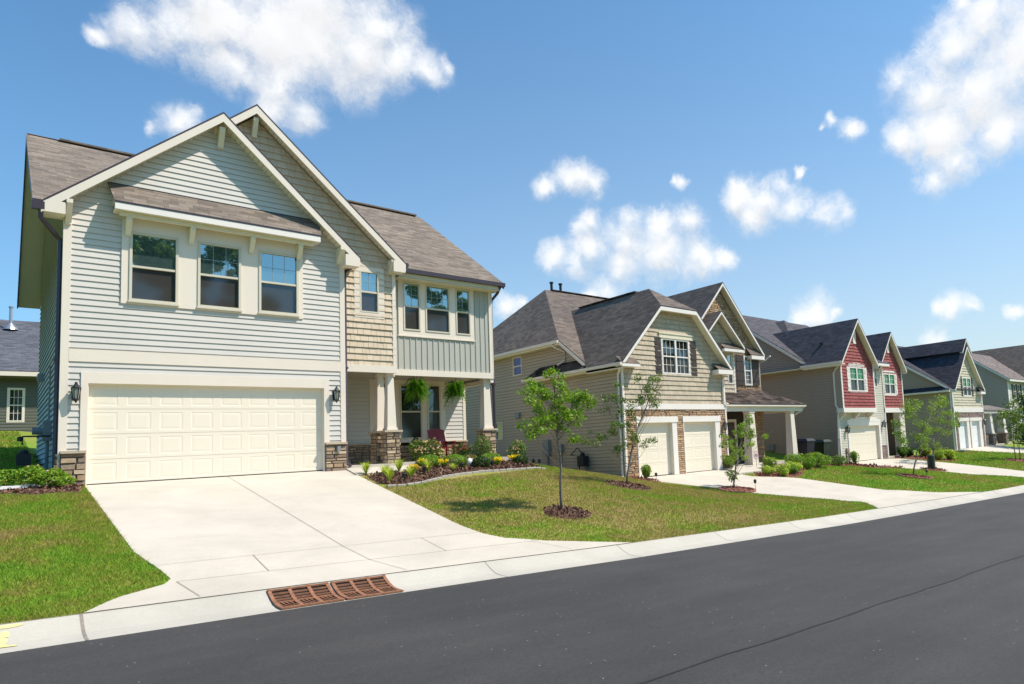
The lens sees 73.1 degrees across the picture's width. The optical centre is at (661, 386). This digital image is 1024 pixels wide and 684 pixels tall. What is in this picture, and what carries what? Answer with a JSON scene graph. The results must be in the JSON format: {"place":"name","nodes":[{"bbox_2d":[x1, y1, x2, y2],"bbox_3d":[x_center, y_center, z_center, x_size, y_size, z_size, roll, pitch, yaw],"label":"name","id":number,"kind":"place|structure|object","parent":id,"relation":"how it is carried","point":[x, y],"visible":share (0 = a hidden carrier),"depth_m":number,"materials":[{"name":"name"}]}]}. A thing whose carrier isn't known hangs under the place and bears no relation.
{"place":"outdoors","nodes":[
{"label":"outdoors","id":0,"kind":"place"},
{"bbox_2d":[83,470,631,613],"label":"driveway","id":1,"kind":"structure","parent":0,"point":[200,537],"depth_m":12.71,"materials":[{"name":"concrete"}]},
{"bbox_2d":[347,465,408,475],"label":"walkway","id":2,"kind":"structure","parent":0,"point":[359,471],"depth_m":19.44,"materials":[{"name":"concrete"}]},
{"bbox_2d":[0,493,1023,683],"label":"road","id":3,"kind":"structure","parent":0,"point":[633,620],"depth_m":7.59,"materials":[{"name":"asphalt"}]},
{"bbox_2d":[0,485,1023,653],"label":"kerb","id":4,"kind":"structure","parent":3,"relation":"on","point":[43,632],"depth_m":10.80,"materials":[{"name":"concrete"}]},
{"bbox_2d":[0,623,22,647],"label":"utility marking","id":5,"kind":"object","parent":4,"relation":"on","point":[3,635],"visible":1,"depth_m":7.38,"materials":[{"name":"yellow paint"}]},
{"bbox_2d":[267,574,403,609],"bbox_3d":[-4.672,2.952,9.665,0.680,0.259,1.645,-8,-7,44],"label":"storm drain","id":6,"kind":"object","parent":4,"relation":"in","point":[302,596],"visible":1,"depth_m":9.65,"materials":[{"name":"metal"}]},
{"bbox_2d":[636,555,1023,683],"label":"road seam","id":7,"kind":"object","parent":3,"relation":"on","point":[650,679],"visible":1,"depth_m":7.20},
{"bbox_2d":[0,431,1023,623],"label":"lawn","id":8,"kind":"structure","parent":0,"point":[31,444],"depth_m":16.47,"materials":[{"name":"plant"}]},
{"bbox_2d":[0,306,39,431],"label":"house","id":9,"kind":"structure","parent":8,"relation":"on","point":[19,357],"depth_m":32.12,"materials":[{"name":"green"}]},
{"bbox_2d":[6,388,24,422],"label":"window","id":10,"kind":"structure","parent":9,"relation":"in","point":[15,396],"depth_m":31.79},
{"bbox_2d":[16,435,50,465],"bbox_3d":[-15.316,1.715,16.345,0.210,1.022,0.620,-8,-7,44],"label":"gas meter","id":11,"kind":"object","parent":8,"relation":"on","point":[23,457],"visible":0.92,"depth_m":16.16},
{"bbox_2d":[0,476,82,495],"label":"mulch","id":12,"kind":"object","parent":8,"relation":"on","point":[35,490],"visible":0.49,"depth_m":14.22,"materials":[{"name":"brown wood"}]},
{"bbox_2d":[0,484,39,489],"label":"splash block","id":13,"kind":"object","parent":12,"relation":"on","point":[13,486],"depth_m":14.15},
{"bbox_2d":[0,464,76,486],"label":"shrub","id":14,"kind":"object","parent":12,"relation":"on","point":[57,476],"visible":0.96,"depth_m":14.40,"materials":[{"name":"green plant"}]},
{"bbox_2d":[0,430,169,623],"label":"grass","id":15,"kind":"structure","parent":8,"relation":"on","point":[73,507],"depth_m":10.13,"materials":[{"name":"plant"}]},
{"bbox_2d":[17,104,510,486],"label":"house","id":16,"kind":"structure","parent":8,"relation":"on","point":[252,290],"depth_m":18.09,"materials":[{"name":"grey"}]},
{"bbox_2d":[129,231,178,303],"bbox_3d":[-12.580,-2.914,16.618,0.096,1.720,0.980,-8,-7,44],"label":"window","id":17,"kind":"structure","parent":16,"relation":"in","point":[153,258],"depth_m":16.62,"materials":[{"name":"glass"}]},
{"bbox_2d":[87,384,321,484],"bbox_3d":[-11.506,1.192,17.339,0.042,2.371,5.140,-8,-7,44],"label":"garage door","id":18,"kind":"structure","parent":16,"relation":"in","point":[137,433],"depth_m":17.05,"materials":[{"name":"metal"}]},
{"bbox_2d":[198,241,240,309],"bbox_3d":[-11.603,-2.880,17.599,0.096,1.720,0.970,-8,-7,44],"label":"window","id":19,"kind":"structure","parent":16,"relation":"in","point":[219,265],"depth_m":17.60,"materials":[{"name":"glass"}]},
{"bbox_2d":[259,250,298,314],"bbox_3d":[-10.615,-2.846,18.590,0.096,1.720,0.990,-8,-7,44],"label":"window","id":20,"kind":"structure","parent":16,"relation":"in","point":[278,272],"depth_m":18.60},
{"bbox_2d":[354,266,384,318],"bbox_3d":[-9.032,-2.902,20.700,0.096,1.630,0.910,-8,-7,44],"label":"window","id":21,"kind":"structure","parent":16,"relation":"in","point":[369,286],"depth_m":20.71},
{"bbox_2d":[399,384,422,438],"bbox_3d":[-8.979,0.914,24.039,0.096,1.960,0.820,-8,-7,44],"label":"window","id":22,"kind":"structure","parent":16,"relation":"in","point":[411,414],"depth_m":24.01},
{"bbox_2d":[403,281,420,330],"bbox_3d":[-8.309,-2.646,22.294,0.096,1.620,0.580,-8,-7,44],"label":"window","id":23,"kind":"structure","parent":16,"relation":"in","point":[411,291],"depth_m":22.31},
{"bbox_2d":[411,437,419,460],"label":"potted plant","id":24,"kind":"object","parent":16,"relation":"on","point":[414,438],"visible":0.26,"depth_m":23.27,"materials":[{"name":"green plant"}]},
{"bbox_2d":[403,377,430,404],"bbox_3d":[-8.114,0.114,22.262,0.920,1.039,0.914,-8,-7,44],"label":"hanging fern","id":25,"kind":"object","parent":16,"relation":"hanging from","point":[418,387],"visible":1,"depth_m":22.17,"materials":[{"name":"green plant"}]},
{"bbox_2d":[427,385,441,435],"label":"window","id":26,"kind":"structure","parent":16,"relation":"in","point":[434,406],"depth_m":24.70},
{"bbox_2d":[425,284,450,333],"bbox_3d":[-7.663,-2.624,22.942,0.096,1.620,0.890,-8,-7,44],"label":"window","id":27,"kind":"structure","parent":16,"relation":"in","point":[437,298],"depth_m":22.97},
{"bbox_2d":[427,428,455,457],"bbox_3d":[-7.807,2.049,23.735,0.780,1.130,0.750,-8,-7,44],"label":"porch chair","id":28,"kind":"object","parent":16,"relation":"on","point":[439,436],"visible":0.66,"depth_m":23.97,"materials":[{"name":"red paint"}]},
{"bbox_2d":[442,379,468,408],"bbox_3d":[-7.140,0.230,23.230,0.907,1.204,0.920,-8,-7,44],"label":"hanging fern","id":29,"kind":"object","parent":16,"relation":"hanging from","point":[453,390],"visible":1,"depth_m":23.12,"materials":[{"name":"green plant"}]},
{"bbox_2d":[455,289,470,335],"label":"window","id":30,"kind":"structure","parent":16,"relation":"in","point":[462,297],"depth_m":23.64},
{"bbox_2d":[364,459,541,484],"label":"mulch","id":31,"kind":"object","parent":8,"relation":"on","point":[435,471],"visible":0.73,"depth_m":19.94,"materials":[{"name":"brown wood"}]},
{"bbox_2d":[361,461,371,473],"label":"daylily","id":32,"kind":"object","parent":31,"relation":"on","point":[365,467],"visible":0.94,"depth_m":18.84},
{"bbox_2d":[379,464,390,474],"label":"daylily","id":33,"kind":"object","parent":31,"relation":"on","point":[382,470],"visible":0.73,"depth_m":18.66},
{"bbox_2d":[382,466,395,481],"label":"daylily","id":34,"kind":"object","parent":31,"relation":"on","point":[390,474],"visible":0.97,"depth_m":17.95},
{"bbox_2d":[394,459,405,471],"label":"daylily","id":35,"kind":"object","parent":31,"relation":"on","point":[398,465],"visible":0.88,"depth_m":19.50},
{"bbox_2d":[404,465,415,477],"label":"daylily","id":36,"kind":"object","parent":31,"relation":"on","point":[410,472],"visible":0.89,"depth_m":18.70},
{"bbox_2d":[407,464,427,472],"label":"yellow flowers","id":37,"kind":"object","parent":31,"relation":"on","point":[415,466],"visible":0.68,"depth_m":19.49,"materials":[{"name":"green plant"}]},
{"bbox_2d":[407,437,445,461],"bbox_3d":[-7.659,2.120,21.811,0.675,0.898,1.225,-8,-7,44],"label":"rose bush","id":38,"kind":"object","parent":31,"relation":"on","point":[424,450],"visible":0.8,"depth_m":21.75,"materials":[{"name":"green plant"}]},
{"bbox_2d":[422,458,432,471],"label":"daylily","id":39,"kind":"object","parent":31,"relation":"on","point":[429,465],"visible":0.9,"depth_m":19.77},
{"bbox_2d":[416,454,440,465],"bbox_3d":[-7.322,2.379,21.109,0.750,0.454,0.763,-8,-7,44],"label":"shrub","id":40,"kind":"object","parent":31,"relation":"on","point":[434,459],"visible":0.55,"depth_m":20.91,"materials":[{"name":"green plant"}]},
{"bbox_2d":[438,458,448,466],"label":"yellow flowers","id":41,"kind":"object","parent":31,"relation":"on","point":[442,461],"visible":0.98,"depth_m":20.87,"materials":[{"name":"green plant"}]},
{"bbox_2d":[443,454,462,464],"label":"shrub","id":42,"kind":"object","parent":31,"relation":"on","point":[451,456],"visible":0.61,"depth_m":21.51,"materials":[{"name":"green plant"}]},
{"bbox_2d":[450,441,470,457],"bbox_3d":[-6.772,2.246,22.701,0.649,0.759,0.801,-8,-7,44],"label":"rose bush","id":43,"kind":"object","parent":31,"relation":"on","point":[462,449],"visible":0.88,"depth_m":22.59,"materials":[{"name":"green plant"}]},
{"bbox_2d":[459,455,468,466],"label":"daylily","id":44,"kind":"object","parent":31,"relation":"on","point":[464,461],"visible":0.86,"depth_m":21.14,"materials":[{"name":"green plant"}]},
{"bbox_2d":[471,456,490,467],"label":"shrub","id":45,"kind":"object","parent":31,"relation":"on","point":[479,460],"visible":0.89,"depth_m":21.54,"materials":[{"name":"green plant"}]},
{"bbox_2d":[468,433,495,457],"bbox_3d":[-6.210,2.141,23.166,0.763,1.027,0.865,-8,-7,44],"label":"rose bush","id":46,"kind":"object","parent":31,"relation":"on","point":[482,448],"visible":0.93,"depth_m":23.10,"materials":[{"name":"green plant"}]},
{"bbox_2d":[482,453,501,462],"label":"shrub","id":47,"kind":"object","parent":31,"relation":"on","point":[487,455],"visible":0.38,"depth_m":22.42,"materials":[{"name":"green plant"}]},
{"bbox_2d":[506,440,527,456],"bbox_3d":[-5.093,2.316,23.766,0.629,0.865,0.903,-4,-5,13],"label":"rose bush","id":48,"kind":"object","parent":31,"relation":"on","point":[519,448],"visible":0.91,"depth_m":23.68,"materials":[{"name":"green plant"}]},
{"bbox_2d":[512,455,528,463],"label":"shrub","id":49,"kind":"object","parent":31,"relation":"on","point":[519,458],"visible":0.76,"depth_m":22.98,"materials":[{"name":"green plant"}]},
{"bbox_2d":[515,366,602,507],"bbox_3d":[-2.503,1.326,16.722,1.383,3.684,2.517,-8,-7,44],"label":"young tree","id":50,"kind":"object","parent":8,"relation":"on","point":[542,418],"visible":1,"depth_m":16.65,"materials":[{"name":"green plant"}]},
{"bbox_2d":[543,504,591,519],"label":"mulch","id":51,"kind":"object","parent":8,"relation":"on","point":[566,511],"visible":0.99,"depth_m":16.26,"materials":[{"name":"brown wood"}]},
{"bbox_2d":[581,372,664,482],"bbox_3d":[-1.083,1.402,22.378,1.352,3.932,3.885,-8,-7,44],"label":"young tree","id":52,"kind":"object","parent":8,"relation":"on","point":[640,399],"visible":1,"depth_m":22.45,"materials":[{"name":"green plant"}]},
{"bbox_2d":[605,479,650,489],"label":"mulch","id":53,"kind":"object","parent":8,"relation":"on","point":[630,485],"visible":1,"depth_m":21.74,"materials":[{"name":"brown wood"}]},
{"bbox_2d":[465,282,805,476],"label":"house","id":54,"kind":"structure","parent":8,"relation":"on","point":[700,350],"depth_m":30.98,"materials":[{"name":"plastic"}]},
{"bbox_2d":[496,421,503,440],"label":"window","id":55,"kind":"structure","parent":54,"relation":"in","point":[499,434],"depth_m":34.44,"materials":[{"name":"green"}]},
{"bbox_2d":[512,355,522,376],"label":"window","id":56,"kind":"structure","parent":54,"relation":"in","point":[517,360],"depth_m":33.46,"materials":[{"name":"blue"}]},
{"bbox_2d":[570,448,588,468],"bbox_3d":[-3.577,3.185,28.895,0.319,1.072,1.088,2,-7,-42],"label":"gas meter","id":57,"kind":"object","parent":54,"relation":"attached to","point":[582,460],"visible":0.95,"depth_m":28.56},
{"bbox_2d":[638,423,671,476],"bbox_3d":[-0.324,2.705,28.478,0.042,2.281,2.050,-8,-7,44],"label":"garage door","id":58,"kind":"structure","parent":54,"relation":"in","point":[658,458],"depth_m":28.59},
{"bbox_2d":[661,338,690,374],"bbox_3d":[0.638,-1.300,29.804,0.096,1.630,1.810,-8,-7,44],"label":"window","id":59,"kind":"structure","parent":54,"relation":"in","point":[675,354],"depth_m":29.77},
{"bbox_2d":[684,422,714,472],"bbox_3d":[1.683,2.775,30.493,0.042,2.281,2.140,-8,-7,44],"label":"garage door","id":60,"kind":"structure","parent":54,"relation":"in","point":[699,450],"depth_m":30.53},
{"bbox_2d":[727,355,733,383],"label":"window","id":61,"kind":"structure","parent":54,"relation":"in","point":[729,357],"depth_m":34.81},
{"bbox_2d":[727,419,738,463],"bbox_3d":[3.595,2.960,35.607,0.120,2.380,1.350,-8,-7,44],"label":"front door","id":62,"kind":"structure","parent":54,"relation":"in","point":[731,423],"depth_m":35.84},
{"bbox_2d":[743,355,752,385],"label":"window","id":63,"kind":"structure","parent":54,"relation":"in","point":[747,363],"depth_m":36.66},
{"bbox_2d":[628,475,659,481],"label":"mulch","id":64,"kind":"object","parent":8,"relation":"on","point":[642,478],"visible":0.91,"depth_m":26.57,"materials":[{"name":"red plant"}]},
{"bbox_2d":[640,464,651,478],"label":"shrub","id":65,"kind":"object","parent":64,"relation":"on","point":[646,470],"visible":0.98,"depth_m":26.90,"materials":[{"name":"green plant"}]},
{"bbox_2d":[721,485,751,491],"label":"mulch","id":66,"kind":"object","parent":8,"relation":"on","point":[737,488],"visible":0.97,"depth_m":24.83,"materials":[{"name":"red plant"}]},
{"bbox_2d":[718,414,768,487],"bbox_3d":[3.103,2.518,25.689,1.075,2.888,3.033,-7,-6,38],"label":"young tree","id":67,"kind":"object","parent":8,"relation":"on","point":[742,433],"visible":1,"depth_m":25.48,"materials":[{"name":"green plant"}]},
{"bbox_2d":[724,465,776,474],"bbox_3d":[4.126,3.946,31.619,1.750,0.344,3.600,-8,-7,44],"label":"walkway second","id":68,"kind":"object","parent":8,"relation":"on","point":[749,469],"visible":0.52,"depth_m":31.23,"materials":[{"name":"concrete"}]},
{"bbox_2d":[761,456,777,467],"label":"shrub","id":69,"kind":"object","parent":8,"relation":"on","point":[768,461],"visible":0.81,"depth_m":31.95,"materials":[{"name":"green plant"}]},
{"bbox_2d":[753,462,853,476],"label":"mulch","id":70,"kind":"object","parent":8,"relation":"on","point":[777,474],"visible":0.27,"depth_m":30.39,"materials":[{"name":"red plant"}]},
{"bbox_2d":[761,464,775,475],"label":"shrub","id":71,"kind":"object","parent":70,"relation":"on","point":[767,469],"visible":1,"depth_m":29.70,"materials":[{"name":"green plant"}]},
{"bbox_2d":[773,463,790,475],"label":"shrub","id":72,"kind":"object","parent":70,"relation":"on","point":[783,470],"visible":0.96,"depth_m":29.91,"materials":[{"name":"green plant"}]},
{"bbox_2d":[786,464,799,473],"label":"shrub","id":73,"kind":"object","parent":70,"relation":"on","point":[792,468],"visible":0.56,"depth_m":30.68,"materials":[{"name":"green plant"}]},
{"bbox_2d":[785,461,802,470],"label":"shrub","id":74,"kind":"object","parent":70,"relation":"on","point":[798,465],"visible":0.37,"depth_m":31.57,"materials":[{"name":"green plant"}]},
{"bbox_2d":[783,452,805,462],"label":"shrub","id":75,"kind":"object","parent":70,"relation":"on","point":[796,458],"visible":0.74,"depth_m":32.90,"materials":[{"name":"green plant"}]},
{"bbox_2d":[802,456,816,468],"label":"shrub","id":76,"kind":"object","parent":70,"relation":"on","point":[808,463],"visible":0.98,"depth_m":33.21,"materials":[{"name":"green plant"}]},
{"bbox_2d":[800,452,831,466],"bbox_3d":[8.034,3.800,34.507,1.482,0.881,1.338,-8,-7,44],"label":"shrub","id":77,"kind":"object","parent":70,"relation":"on","point":[819,459],"visible":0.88,"depth_m":34.34,"materials":[{"name":"green plant"}]},
{"bbox_2d":[831,454,848,465],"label":"shrub","id":78,"kind":"object","parent":70,"relation":"on","point":[837,460],"visible":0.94,"depth_m":36.45,"materials":[{"name":"green plant"}]},
{"bbox_2d":[797,438,815,459],"bbox_3d":[7.987,3.587,37.387,1.069,1.330,0.874,-8,-7,44],"label":"wheelie bin","id":79,"kind":"object","parent":8,"relation":"on","point":[805,445],"visible":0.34,"depth_m":37.07,"materials":[{"name":"blue plastic"}]},
{"bbox_2d":[814,439,831,460],"bbox_3d":[9.157,3.721,38.405,1.069,1.330,0.874,-8,-7,44],"label":"wheelie bin","id":80,"kind":"object","parent":8,"relation":"on","point":[823,446],"visible":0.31,"depth_m":38.09,"materials":[{"name":"green plastic"}]},
{"bbox_2d":[742,315,906,462],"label":"house","id":81,"kind":"structure","parent":8,"relation":"on","point":[842,380],"depth_m":41.33,"materials":[{"name":"brown"}]},
{"bbox_2d":[848,363,865,392],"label":"window","id":82,"kind":"structure","parent":81,"relation":"in","point":[857,376],"depth_m":40.30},
{"bbox_2d":[850,425,878,461],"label":"garage door","id":83,"kind":"structure","parent":81,"relation":"in","point":[863,439],"depth_m":41.33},
{"bbox_2d":[873,369,877,387],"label":"window","id":84,"kind":"structure","parent":81,"relation":"in","point":[875,373],"depth_m":42.93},
{"bbox_2d":[883,370,896,395],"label":"window","id":85,"kind":"structure","parent":81,"relation":"in","point":[889,379],"depth_m":44.12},
{"bbox_2d":[848,461,904,467],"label":"mulch","id":86,"kind":"object","parent":8,"relation":"on","point":[870,465],"visible":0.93,"depth_m":37.84,"materials":[{"name":"red plant"}]},
{"bbox_2d":[849,451,859,463],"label":"shrub","id":87,"kind":"object","parent":86,"relation":"on","point":[853,455],"visible":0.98,"depth_m":38.59,"materials":[{"name":"green plant"}]},
{"bbox_2d":[900,473,931,478],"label":"mulch","id":88,"kind":"object","parent":8,"relation":"on","point":[915,475],"visible":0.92,"depth_m":32.79,"materials":[{"name":"red plant"}]},
{"bbox_2d":[890,398,948,474],"bbox_3d":[13.131,2.473,33.995,2.231,4.223,4.177,-21,-19,75],"label":"young tree","id":89,"kind":"object","parent":8,"relation":"on","point":[902,441],"visible":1,"depth_m":33.73,"materials":[{"name":"green plant"}]},
{"bbox_2d":[891,455,954,460],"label":"mulch","id":90,"kind":"object","parent":8,"relation":"on","point":[920,457],"visible":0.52,"depth_m":43.50,"materials":[{"name":"red plant"}]},
{"bbox_2d":[896,446,907,456],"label":"shrub","id":91,"kind":"object","parent":90,"relation":"on","point":[902,454],"visible":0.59,"depth_m":43.80,"materials":[{"name":"green plant"}]},
{"bbox_2d":[918,444,931,456],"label":"shrub","id":92,"kind":"object","parent":90,"relation":"on","point":[925,453],"visible":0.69,"depth_m":44.48,"materials":[{"name":"green plant"}]},
{"bbox_2d":[933,450,943,459],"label":"shrub","id":93,"kind":"object","parent":90,"relation":"on","point":[939,457],"visible":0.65,"depth_m":43.26,"materials":[{"name":"green plant"}]},
{"bbox_2d":[943,449,955,459],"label":"shrub","id":94,"kind":"object","parent":90,"relation":"on","point":[950,454],"visible":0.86,"depth_m":43.71,"materials":[{"name":"green plant"}]},
{"bbox_2d":[927,455,938,469],"bbox_3d":[15.229,4.321,37.735,0.500,0.880,0.650,-8,-7,44],"label":"utility pedestal","id":95,"kind":"object","parent":8,"relation":"on","point":[931,461],"visible":0.81,"depth_m":37.55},
{"bbox_2d":[920,467,945,471],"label":"mulch","id":96,"kind":"object","parent":8,"relation":"on","point":[936,469],"visible":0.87,"depth_m":37.35,"materials":[{"name":"red plant"}]},
{"bbox_2d":[915,394,962,455],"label":"young tree","id":97,"kind":"object","parent":8,"relation":"on","point":[950,411],"visible":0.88,"depth_m":41.24,"materials":[{"name":"green plant"}]},
{"bbox_2d":[897,338,1012,449],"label":"house","id":98,"kind":"structure","parent":8,"relation":"on","point":[948,369],"depth_m":53.56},
{"bbox_2d":[959,421,966,448],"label":"garage door","id":99,"kind":"structure","parent":98,"relation":"in","point":[962,425],"depth_m":52.45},
{"bbox_2d":[962,377,971,396],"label":"window","id":100,"kind":"structure","parent":98,"relation":"in","point":[966,381],"depth_m":53.64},
{"bbox_2d":[972,421,978,446],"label":"garage door","id":101,"kind":"structure","parent":98,"relation":"in","point":[974,423],"depth_m":54.32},
{"bbox_2d":[971,345,1023,440],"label":"house","id":102,"kind":"structure","parent":8,"relation":"on","point":[1000,371],"depth_m":67.32,"materials":[{"name":"grey"}]},
{"bbox_2d":[1003,387,1023,446],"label":"broadleaf tree","id":103,"kind":"object","parent":8,"relation":"on","point":[1021,402],"visible":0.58,"depth_m":56.03,"materials":[{"name":"green plant"}]},
{"bbox_2d":[1004,457,1023,461],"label":"mulch","id":104,"kind":"object","parent":8,"relation":"on","point":[1016,460],"visible":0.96,"depth_m":45.47,"materials":[{"name":"red plant"}]},
{"bbox_2d":[992,397,1022,459],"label":"young tree","id":105,"kind":"object","parent":104,"relation":"on","point":[1011,419],"visible":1,"depth_m":45.43,"materials":[{"name":"green plant"}]},
{"bbox_2d":[1005,408,1023,458],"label":"young tree","id":106,"kind":"object","parent":104,"relation":"on","point":[1019,417],"visible":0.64,"depth_m":46.42,"materials":[{"name":"green plant"}]},
{"bbox_2d":[0,0,1023,351],"label":"sky","id":107,"kind":"structure","parent":0,"point":[821,162],"materials":[{"name":"blue"}]},
{"bbox_2d":[381,454,876,542],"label":"grass","id":108,"kind":"structure","parent":0,"point":[671,492],"depth_m":18.21,"materials":[{"name":"plant"}]},
{"bbox_2d":[643,470,977,507],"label":"driveway","id":109,"kind":"structure","parent":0,"point":[806,488],"depth_m":26.54,"materials":[{"name":"concrete"}]},
{"bbox_2d":[728,463,1023,491],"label":"grass","id":110,"kind":"structure","parent":0,"point":[883,479],"depth_m":31.68,"materials":[{"name":"plant"}]},
{"bbox_2d":[852,458,1023,476],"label":"driveway third","id":111,"kind":"object","parent":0,"point":[954,467],"visible":0.74,"depth_m":39.47,"materials":[{"name":"concrete"}]},
{"bbox_2d":[892,449,1023,470],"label":"grass","id":112,"kind":"structure","parent":0,"point":[970,454],"depth_m":44.93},
{"bbox_2d":[962,446,1023,452],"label":"driveway","id":113,"kind":"structure","parent":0,"point":[1000,449],"depth_m":53.03,"materials":[{"name":"concrete"}]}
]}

